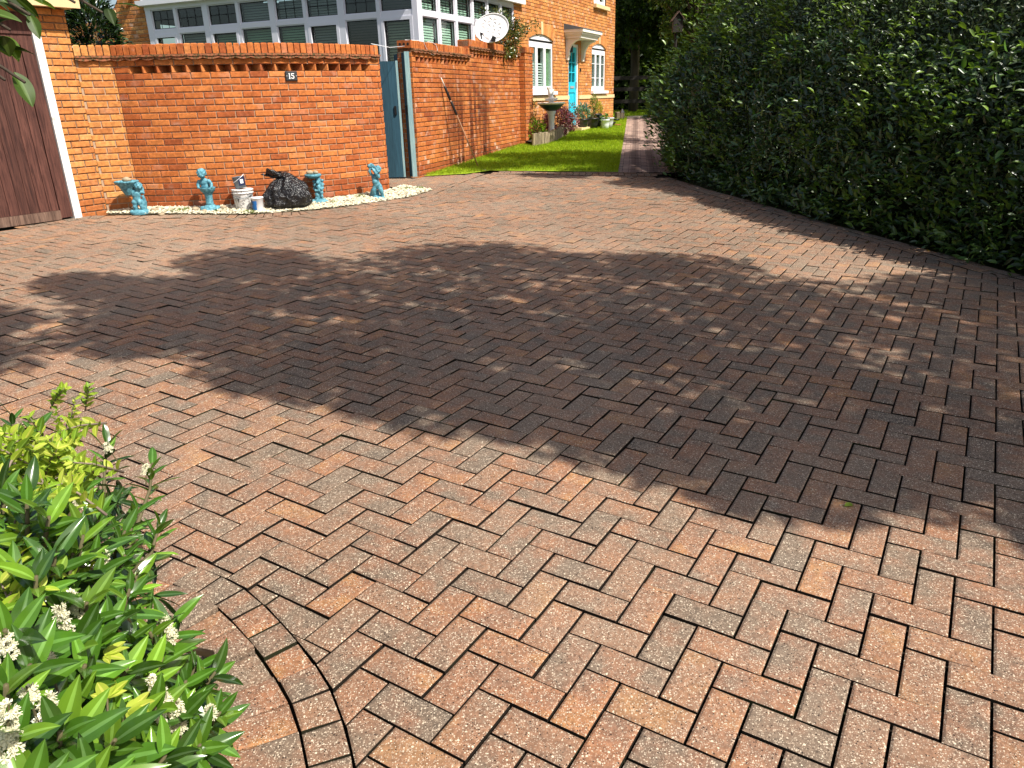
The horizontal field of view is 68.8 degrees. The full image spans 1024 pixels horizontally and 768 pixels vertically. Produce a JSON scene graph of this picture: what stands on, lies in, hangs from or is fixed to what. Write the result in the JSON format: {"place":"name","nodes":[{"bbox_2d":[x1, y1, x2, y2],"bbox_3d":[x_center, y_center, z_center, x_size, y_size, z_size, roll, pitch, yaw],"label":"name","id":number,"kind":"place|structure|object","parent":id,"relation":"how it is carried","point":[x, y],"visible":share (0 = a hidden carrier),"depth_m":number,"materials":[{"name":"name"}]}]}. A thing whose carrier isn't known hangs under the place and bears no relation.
{"place":"outdoors","nodes":[
{"label":"outdoors","id":0,"kind":"place"},
{"bbox_2d":[0,170,1023,767],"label":"driveway","id":1,"kind":"structure","parent":0,"point":[496,470],"depth_m":3.06,"materials":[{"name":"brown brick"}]},
{"bbox_2d":[124,572,305,767],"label":"kerb","id":2,"kind":"structure","parent":1,"relation":"on","point":[269,737],"depth_m":1.87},
{"bbox_2d":[106,184,432,214],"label":"gravel","id":3,"kind":"structure","parent":1,"relation":"on","point":[355,200],"depth_m":8.90,"materials":[{"name":"white gravel"}]},
{"bbox_2d":[114,180,149,215],"bbox_3d":[-4.313,-2.117,8.508,0.328,0.385,0.259,-2,21,0],"label":"cherub statue","id":4,"kind":"object","parent":3,"relation":"on","point":[134,189],"visible":1,"depth_m":8.46,"materials":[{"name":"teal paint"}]},
{"bbox_2d":[122,177,130,181],"bbox_3d":[-4.345,-2.303,8.423,0.102,0.063,0.080,-2,21,0],"label":"stone","id":5,"kind":"object","parent":4,"relation":"on","point":[125,179],"visible":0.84,"depth_m":8.40,"materials":[{"name":"beige stone"}]},
{"bbox_2d":[196,168,219,210],"bbox_3d":[-3.490,-2.210,8.557,0.214,0.508,0.195,-2,21,0],"label":"cherub statue","id":6,"kind":"object","parent":3,"relation":"on","point":[207,190],"visible":0.87,"depth_m":8.51,"materials":[{"name":"teal paint"}]},
{"bbox_2d":[231,188,253,208],"bbox_3d":[-3.114,-2.149,8.668,0.246,0.226,0.249,-2,21,0],"label":"bucket","id":7,"kind":"object","parent":3,"relation":"on","point":[241,197],"visible":0.92,"depth_m":8.59,"materials":[{"name":"white plastic"}]},
{"bbox_2d":[232,175,245,188],"bbox_3d":[-3.145,-2.332,8.599,0.145,0.164,0.144,-2,21,0],"label":"paint tin","id":8,"kind":"object","parent":7,"relation":"on","point":[239,182],"visible":1,"depth_m":8.55,"materials":[{"name":"white plastic"}]},
{"bbox_2d":[250,196,263,210],"bbox_3d":[-2.919,-2.065,8.577,0.146,0.160,0.146,-2,21,0],"label":"plastic tub","id":9,"kind":"object","parent":3,"relation":"on","point":[257,203],"visible":0.95,"depth_m":8.53,"materials":[{"name":"white plastic"}]},
{"bbox_2d":[261,168,312,207],"bbox_3d":[-2.641,-2.300,8.730,0.574,0.458,0.456,-2,21,0],"label":"refuse sack","id":10,"kind":"object","parent":3,"relation":"on","point":[286,190],"visible":1,"depth_m":8.62,"materials":[{"name":"black plastic"}]},
{"bbox_2d":[304,173,327,202],"bbox_3d":[-2.364,-2.355,9.056,0.258,0.371,0.200,-2,21,0],"label":"cherub statue","id":11,"kind":"object","parent":3,"relation":"on","point":[318,185],"visible":0.86,"depth_m":9.01,"materials":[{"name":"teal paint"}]},
{"bbox_2d":[367,163,384,198],"bbox_3d":[-1.705,-2.535,9.383,0.192,0.459,0.186,-2,21,0],"label":"cherub statue","id":12,"kind":"object","parent":3,"relation":"on","point":[375,177],"visible":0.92,"depth_m":9.34,"materials":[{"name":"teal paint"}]},
{"bbox_2d":[12,171,1023,767],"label":"edging","id":13,"kind":"object","parent":1,"relation":"on","point":[296,675],"visible":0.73,"depth_m":2.16,"materials":[{"name":"brown brick"}]},
{"bbox_2d":[655,168,1007,275],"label":"leaf litter","id":14,"kind":"object","parent":1,"relation":"on","point":[837,222],"visible":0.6,"depth_m":7.33,"materials":[{"name":"brown plant"}]},
{"bbox_2d":[425,115,631,175],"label":"lawn","id":15,"kind":"structure","parent":0,"point":[532,169],"depth_m":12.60,"materials":[{"name":"green plant"}]},
{"bbox_2d":[441,78,483,169],"bbox_3d":[-0.727,-4.207,12.119,0.694,1.434,0.381,4,22,15],"label":"long handled tool","id":16,"kind":"object","parent":15,"relation":"on","point":[451,102],"visible":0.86,"depth_m":12.04,"materials":[{"name":"metal"}]},
{"bbox_2d":[532,118,572,145],"bbox_3d":[1.124,-5.942,17.614,0.313,0.486,4.680,4,22,14],"label":"log edging","id":17,"kind":"object","parent":15,"relation":"on","point":[547,137],"visible":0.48,"depth_m":16.08,"materials":[{"name":"brown wood"}]},
{"bbox_2d":[562,111,579,131],"bbox_3d":[1.446,-6.507,18.542,0.505,0.558,0.656,-2,21,0],"label":"purple shrub","id":18,"kind":"object","parent":15,"relation":"on","point":[576,124],"visible":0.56,"depth_m":18.45,"materials":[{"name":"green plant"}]},
{"bbox_2d":[565,102,578,121],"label":"sedum plant","id":19,"kind":"object","parent":15,"relation":"on","point":[572,110],"visible":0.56,"depth_m":18.47,"materials":[{"name":"green plant"}]},
{"bbox_2d":[575,126,589,130],"bbox_3d":[1.796,-6.610,19.540,0.450,0.205,1.200,7,23,22],"label":"doorstep","id":20,"kind":"object","parent":15,"relation":"on","point":[582,128],"visible":0.07,"depth_m":19.11,"materials":[{"name":"beige stone"}]},
{"bbox_2d":[573,102,591,126],"bbox_3d":[1.812,-6.937,19.210,0.522,0.641,0.525,-2,21,0],"label":"potted plant","id":21,"kind":"object","parent":20,"relation":"on","point":[582,120],"depth_m":19.14,"materials":[{"name":"green plant"}]},
{"bbox_2d":[586,111,598,127],"bbox_3d":[2.103,-6.895,19.518,0.324,0.471,0.324,-2,21,0],"label":"black pot","id":22,"kind":"object","parent":15,"relation":"on","point":[592,122],"visible":0.81,"depth_m":19.45,"materials":[{"name":"plastic"}]},
{"bbox_2d":[588,94,601,126],"bbox_3d":[2.194,-7.262,19.858,0.404,0.876,0.404,-2,21,0],"label":"conifer pot","id":23,"kind":"object","parent":15,"relation":"on","point":[595,108],"visible":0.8,"depth_m":19.78,"materials":[{"name":"green plastic"}]},
{"bbox_2d":[595,101,603,124],"bbox_3d":[2.340,-7.330,20.243,0.324,0.694,0.324,-2,21,0],"label":"conifer pot","id":24,"kind":"object","parent":15,"relation":"on","point":[599,102],"visible":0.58,"depth_m":20.17,"materials":[{"name":"green plastic"}]},
{"bbox_2d":[600,113,609,128],"bbox_3d":[2.408,-6.844,19.452,0.289,0.424,0.302,-2,21,0],"label":"white pot","id":25,"kind":"object","parent":15,"relation":"on","point":[605,122],"visible":0.95,"depth_m":19.39,"materials":[{"name":"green ceramic"}]},
{"bbox_2d":[601,116,613,126],"bbox_3d":[2.531,-6.948,19.825,0.354,0.317,0.354,-2,21,0],"label":"grey pot","id":26,"kind":"object","parent":15,"relation":"on","point":[610,121],"visible":0.47,"depth_m":19.72,"materials":[{"name":"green ceramic"}]},
{"bbox_2d":[614,112,623,118],"bbox_3d":[3.293,-8.222,22.897,0.300,0.214,0.300,-2,21,0],"label":"log stump","id":27,"kind":"object","parent":15,"relation":"on","point":[617,115],"visible":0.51,"depth_m":22.78,"materials":[{"name":"brown wood"}]},
{"bbox_2d":[95,116,1023,275],"bbox_3d":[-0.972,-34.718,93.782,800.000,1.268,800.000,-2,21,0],"label":"ground","id":28,"kind":"structure","parent":0,"point":[916,238],"depth_m":7.86,"materials":[{"name":"brown soil"}]},
{"bbox_2d":[0,0,143,230],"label":"garage","id":29,"kind":"structure","parent":28,"relation":"on","point":[49,168],"depth_m":8.05,"materials":[{"name":"brick"}]},
{"bbox_2d":[0,11,72,227],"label":"door","id":30,"kind":"structure","parent":29,"relation":"in","point":[33,189],"depth_m":7.84,"materials":[{"name":"brown wood"}]},
{"bbox_2d":[64,0,133,82],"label":"evergreen shrub","id":31,"kind":"object","parent":28,"relation":"on","point":[84,14],"visible":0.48,"depth_m":9.37,"materials":[{"name":"green plant"}]},
{"bbox_2d":[69,0,262,151],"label":"gabled wing","id":32,"kind":"structure","parent":28,"relation":"on","point":[133,22],"depth_m":14.65,"materials":[{"name":"orange brick"}]},
{"bbox_2d":[110,42,389,215],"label":"curved garden wall","id":33,"kind":"structure","parent":28,"relation":"on","point":[222,114],"depth_m":8.66,"materials":[{"name":"brick"}]},
{"bbox_2d":[285,71,297,80],"bbox_3d":[-2.545,-3.554,8.627,0.140,0.104,0.017,-14,24,-29],"label":"number plate","id":34,"kind":"object","parent":33,"relation":"attached to","point":[290,75],"visible":1,"depth_m":8.62,"materials":[{"name":"metal"}]},
{"bbox_2d":[134,0,525,60],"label":"conservatory","id":35,"kind":"object","parent":28,"relation":"on","point":[389,23],"visible":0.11,"depth_m":13.43,"materials":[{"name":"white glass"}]},
{"bbox_2d":[151,8,175,29],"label":"window","id":36,"kind":"structure","parent":35,"relation":"in","point":[152,11],"depth_m":14.32,"materials":[{"name":"black glass"}]},
{"bbox_2d":[154,34,177,43],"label":"window","id":37,"kind":"structure","parent":35,"relation":"in","point":[157,37],"depth_m":14.36,"materials":[{"name":"white glass"}]},
{"bbox_2d":[176,6,203,28],"bbox_3d":[-6.016,-6.880,14.027,0.638,0.350,0.052,7,23,22],"label":"window","id":38,"kind":"structure","parent":35,"relation":"in","point":[177,9],"depth_m":14.06,"materials":[{"name":"black glass"}]},
{"bbox_2d":[180,31,206,43],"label":"window","id":39,"kind":"structure","parent":35,"relation":"in","point":[181,34],"depth_m":14.21,"materials":[{"name":"grey glass"}]},
{"bbox_2d":[207,3,236,25],"bbox_3d":[-5.299,-6.786,13.729,0.663,0.350,0.052,7,23,22],"label":"window","id":40,"kind":"structure","parent":35,"relation":"in","point":[208,6],"depth_m":13.76,"materials":[{"name":"black glass"}]},
{"bbox_2d":[210,29,239,44],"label":"window","id":41,"kind":"structure","parent":35,"relation":"in","point":[230,31],"depth_m":13.89,"materials":[{"name":"grey glass"}]},
{"bbox_2d":[238,0,269,23],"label":"window","id":42,"kind":"structure","parent":35,"relation":"in","point":[267,18],"depth_m":13.50,"materials":[{"name":"grey glass"}]},
{"bbox_2d":[242,26,272,42],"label":"window","id":43,"kind":"structure","parent":35,"relation":"in","point":[243,30],"depth_m":13.64,"materials":[{"name":"grey glass"}]},
{"bbox_2d":[274,0,303,20],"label":"window","id":44,"kind":"structure","parent":35,"relation":"in","point":[290,17],"depth_m":13.21,"materials":[{"name":"grey glass"}]},
{"bbox_2d":[277,24,305,42],"bbox_3d":[-3.868,-5.472,13.609,0.605,1.927,0.094,7,23,22],"label":"window","id":45,"kind":"structure","parent":35,"relation":"in","point":[302,28],"depth_m":13.36,"materials":[{"name":"grey glass"}]},
{"bbox_2d":[306,0,337,17],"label":"window","id":46,"kind":"structure","parent":35,"relation":"in","point":[315,14],"depth_m":12.96,"materials":[{"name":"grey glass"}]},
{"bbox_2d":[307,21,340,43],"bbox_3d":[-3.229,-5.383,13.332,0.654,1.927,0.120,7,23,22],"label":"window","id":47,"kind":"structure","parent":35,"relation":"in","point":[333,23],"depth_m":13.08,"materials":[{"name":"grey glass"}]},
{"bbox_2d":[344,0,375,14],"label":"window","id":48,"kind":"structure","parent":35,"relation":"in","point":[345,4],"depth_m":12.65,"materials":[{"name":"black glass"}]},
{"bbox_2d":[346,18,379,60],"bbox_3d":[-2.508,-5.293,13.046,0.643,1.927,0.094,7,23,22],"label":"window","id":49,"kind":"structure","parent":35,"relation":"in","point":[370,23],"depth_m":12.81,"materials":[{"name":"black glass"}]},
{"bbox_2d":[380,0,411,11],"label":"window","id":50,"kind":"structure","parent":35,"relation":"in","point":[399,8],"depth_m":12.42,"materials":[{"name":"black glass"}]},
{"bbox_2d":[380,15,413,60],"bbox_3d":[-1.871,-5.205,12.769,0.614,1.927,0.120,7,23,22],"label":"window","id":51,"kind":"structure","parent":35,"relation":"in","point":[383,20],"depth_m":12.55,"materials":[{"name":"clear glass"}]},
{"bbox_2d":[421,0,436,12],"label":"window","id":52,"kind":"structure","parent":35,"relation":"in","point":[435,1],"depth_m":12.64,"materials":[{"name":"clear glass"}]},
{"bbox_2d":[422,16,438,43],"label":"window","id":53,"kind":"structure","parent":35,"relation":"in","point":[436,19],"depth_m":12.79,"materials":[{"name":"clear glass"}]},
{"bbox_2d":[440,0,454,15],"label":"window","id":54,"kind":"structure","parent":35,"relation":"in","point":[452,1],"depth_m":13.19,"materials":[{"name":"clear glass"}]},
{"bbox_2d":[441,19,455,45],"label":"window","id":55,"kind":"structure","parent":35,"relation":"in","point":[453,22],"depth_m":13.35,"materials":[{"name":"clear glass"}]},
{"bbox_2d":[457,0,470,18],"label":"window","id":56,"kind":"structure","parent":35,"relation":"in","point":[469,1],"depth_m":13.75,"materials":[{"name":"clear glass"}]},
{"bbox_2d":[458,22,471,39],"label":"window","id":57,"kind":"structure","parent":35,"relation":"in","point":[470,25],"depth_m":13.89,"materials":[{"name":"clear glass"}]},
{"bbox_2d":[474,0,485,19],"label":"window","id":58,"kind":"structure","parent":35,"relation":"in","point":[484,2],"depth_m":14.25,"materials":[{"name":"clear glass"}]},
{"bbox_2d":[488,2,498,12],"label":"window","id":59,"kind":"structure","parent":35,"relation":"in","point":[489,3],"depth_m":14.73,"materials":[{"name":"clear glass"}]},
{"bbox_2d":[502,5,512,23],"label":"window","id":60,"kind":"structure","parent":35,"relation":"in","point":[511,12],"depth_m":15.41,"materials":[{"name":"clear glass"}]},
{"bbox_2d":[397,39,533,177],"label":"long garden wall","id":61,"kind":"structure","parent":28,"relation":"on","point":[490,92],"depth_m":12.84,"materials":[{"name":"brick"}]},
{"bbox_2d":[394,51,416,176],"bbox_3d":[-1.616,-4.035,11.241,0.094,1.735,0.579,-10,23,-22],"label":"gate post","id":62,"kind":"object","parent":61,"relation":"attached to","point":[409,111],"visible":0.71,"depth_m":11.02,"materials":[{"name":"wood"}]},
{"bbox_2d":[373,40,437,55],"bbox_3d":[-1.541,-4.751,10.474,0.179,0.196,2.479,4,22,14],"label":"cord","id":63,"kind":"object","parent":61,"relation":"hanging from","point":[402,46],"visible":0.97,"depth_m":10.93,"materials":[{"name":"white plastic"}]},
{"bbox_2d":[474,13,508,42],"bbox_3d":[-0.371,-6.472,13.595,0.629,0.504,0.280,-2,21,0],"label":"satellite dish","id":64,"kind":"object","parent":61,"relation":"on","point":[491,27],"visible":0.98,"depth_m":13.58,"materials":[{"name":"white metal"}]},
{"bbox_2d":[478,5,540,64],"bbox_3d":[-0.091,-6.166,15.120,1.456,2.637,1.974,-2,21,0],"label":"climbing plant","id":65,"kind":"object","parent":28,"relation":"on","point":[515,26],"visible":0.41,"depth_m":14.66,"materials":[{"name":"green plant"}]},
{"bbox_2d":[443,0,614,131],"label":"house","id":66,"kind":"structure","parent":28,"relation":"on","point":[572,43],"depth_m":18.63,"materials":[{"name":"brick"}]},
{"bbox_2d":[529,34,557,94],"bbox_3d":[0.674,-7.327,17.175,0.195,1.277,1.660,7,23,22],"label":"window","id":67,"kind":"structure","parent":66,"relation":"in","point":[542,42],"depth_m":17.28,"materials":[{"name":"white plastic"}]},
{"bbox_2d":[568,47,576,124],"bbox_3d":[1.538,-7.649,19.247,0.088,1.868,0.644,7,23,22],"label":"door","id":68,"kind":"structure","parent":66,"relation":"in","point":[572,85],"depth_m":19.28,"materials":[{"name":"teal wood"}]},
{"bbox_2d":[591,44,608,93],"bbox_3d":[2.416,-8.810,20.910,0.195,1.277,1.440,7,23,22],"label":"window","id":69,"kind":"structure","parent":66,"relation":"in","point":[598,50],"depth_m":20.98,"materials":[{"name":"white plastic"}]},
{"bbox_2d":[593,0,609,10],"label":"window","id":70,"kind":"structure","parent":66,"relation":"in","point":[597,4],"depth_m":20.30,"materials":[{"name":"white plastic"}]},
{"bbox_2d":[613,26,704,109],"bbox_3d":[6.542,-16.456,31.864,26.050,10.200,2.143,-2,21,0],"label":"thicket","id":71,"kind":"object","parent":28,"relation":"on","point":[622,95],"visible":0.01,"depth_m":33.07,"materials":[{"name":"green plant"}]},
{"bbox_2d":[670,11,685,62],"bbox_3d":[3.215,-5.981,14.782,0.260,2.502,0.240,-2,21,0],"label":"nest box","id":72,"kind":"object","parent":28,"relation":"on","point":[676,17],"visible":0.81,"depth_m":14.36,"materials":[{"name":"brown wood"}]},
{"bbox_2d":[613,2,753,109],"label":"woodland","id":73,"kind":"object","parent":28,"relation":"on","point":[620,61],"visible":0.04,"depth_m":31.20,"materials":[{"name":"green plant"}]},
{"bbox_2d":[643,0,747,113],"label":"hazel tree","id":74,"kind":"object","parent":28,"relation":"on","point":[685,7],"visible":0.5,"depth_m":14.84,"materials":[{"name":"green plant"}]},
{"bbox_2d":[641,0,1023,276],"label":"hedge","id":75,"kind":"object","parent":28,"relation":"on","point":[889,115],"visible":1,"depth_m":7.30,"materials":[{"name":"green plant"}]},
{"bbox_2d":[618,117,688,175],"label":"path","id":76,"kind":"structure","parent":0,"point":[637,156],"depth_m":14.60,"materials":[{"name":"brick"}]},
{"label":"far lawn","id":77,"kind":"structure","parent":0,"visible":0},
{"bbox_2d":[628,1,662,109],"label":"woodland tree","id":78,"kind":"object","parent":77,"relation":"on","point":[638,54],"visible":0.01,"depth_m":29.85,"materials":[{"name":"brown plant"}]},
{"bbox_2d":[615,0,678,112],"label":"woodland tree","id":79,"kind":"object","parent":77,"relation":"on","point":[632,37],"visible":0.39,"depth_m":25.43,"materials":[{"name":"green plant"}]},
{"bbox_2d":[613,109,689,115],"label":"grass","id":80,"kind":"structure","parent":77,"relation":"on","point":[632,113],"depth_m":25.42,"materials":[{"name":"green plant"}]},
{"bbox_2d":[613,73,707,103],"bbox_3d":[5.979,-9.767,25.105,5.900,1.300,0.158,-2,21,0],"label":"rail fence","id":81,"kind":"object","parent":77,"relation":"on","point":[630,88],"visible":0.02,"depth_m":24.96,"materials":[{"name":"brown wood"}]},
{"bbox_2d":[620,0,719,65],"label":"woodland tree","id":82,"kind":"object","parent":77,"relation":"on","point":[648,51],"visible":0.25,"depth_m":24.98,"materials":[{"name":"green plant"}]},
{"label":"flower bed","id":83,"kind":"structure","parent":0,"visible":0},
{"bbox_2d":[531,101,540,129],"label":"flowering plant","id":84,"kind":"object","parent":83,"relation":"on","point":[534,110],"visible":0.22,"depth_m":16.36,"materials":[{"name":"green plant"}]},
{"bbox_2d":[529,116,547,139],"bbox_3d":[0.478,-5.538,16.284,0.655,0.580,0.663,-2,21,0],"label":"leafy plant","id":85,"kind":"object","parent":83,"relation":"on","point":[540,125],"visible":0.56,"depth_m":16.12,"materials":[{"name":"green plant"}]},
{"bbox_2d":[537,86,564,131],"bbox_3d":[0.878,-6.039,16.700,0.631,1.144,0.639,-2,21,0],"label":"fountain","id":86,"kind":"object","parent":83,"relation":"on","point":[551,106],"visible":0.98,"depth_m":16.52,"materials":[{"name":"white stone"}]},
{"bbox_2d":[542,106,573,135],"bbox_3d":[1.058,-6.189,17.645,0.942,0.892,0.904,-19,27,-38],"label":"purple shrub","id":87,"kind":"object","parent":83,"relation":"on","point":[563,111],"visible":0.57,"depth_m":17.51,"materials":[{"name":"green plant"}]},
{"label":"planting bed","id":88,"kind":"structure","parent":0,"visible":0},
{"bbox_2d":[0,381,124,620],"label":"privet shrub","id":89,"kind":"object","parent":88,"relation":"on","point":[62,459],"visible":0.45,"depth_m":1.65,"materials":[{"name":"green plant"}]},
{"bbox_2d":[0,0,138,106],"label":"overhanging tree","id":90,"kind":"object","parent":88,"relation":"on","point":[23,85],"visible":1,"depth_m":1.57,"materials":[{"name":"green plant"}]},
{"bbox_2d":[102,641,129,680],"bbox_3d":[-0.668,0.698,1.271,0.132,0.568,0.134,16,27,38],"label":"lobed weed","id":91,"kind":"object","parent":88,"relation":"on","point":[110,652],"visible":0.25,"depth_m":1.19,"materials":[{"name":"yellow plant"}]},
{"bbox_2d":[81,680,154,744],"bbox_3d":[-0.560,0.731,1.135,0.132,0.598,0.133,-19,27,-38],"label":"lobed weed","id":92,"kind":"object","parent":88,"relation":"on","point":[138,702],"visible":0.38,"depth_m":1.06,"materials":[{"name":"yellow plant"}]},
{"bbox_2d":[0,403,249,767],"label":"laurel shrub","id":93,"kind":"object","parent":88,"relation":"on","point":[55,668],"visible":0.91,"depth_m":1.22,"materials":[{"name":"green plant"}]},
{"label":"apron bed","id":94,"kind":"structure","parent":0,"visible":0},
{"bbox_2d":[389,173,480,189],"bbox_3d":[-1.584,-2.939,10.975,2.197,0.116,1.924,-2,21,0],"label":"gate apron","id":95,"kind":"object","parent":94,"relation":"on","point":[434,182],"visible":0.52,"depth_m":11.02,"materials":[{"name":"beige concrete"}]},
{"bbox_2d":[379,61,405,176],"bbox_3d":[-2.080,-3.882,11.018,0.901,1.633,0.091,-3,21,-4],"label":"gate leaf","id":96,"kind":"object","parent":95,"relation":"on","point":[389,75],"visible":0.36,"depth_m":11.01,"materials":[{"name":"teal wood"}]}
]}

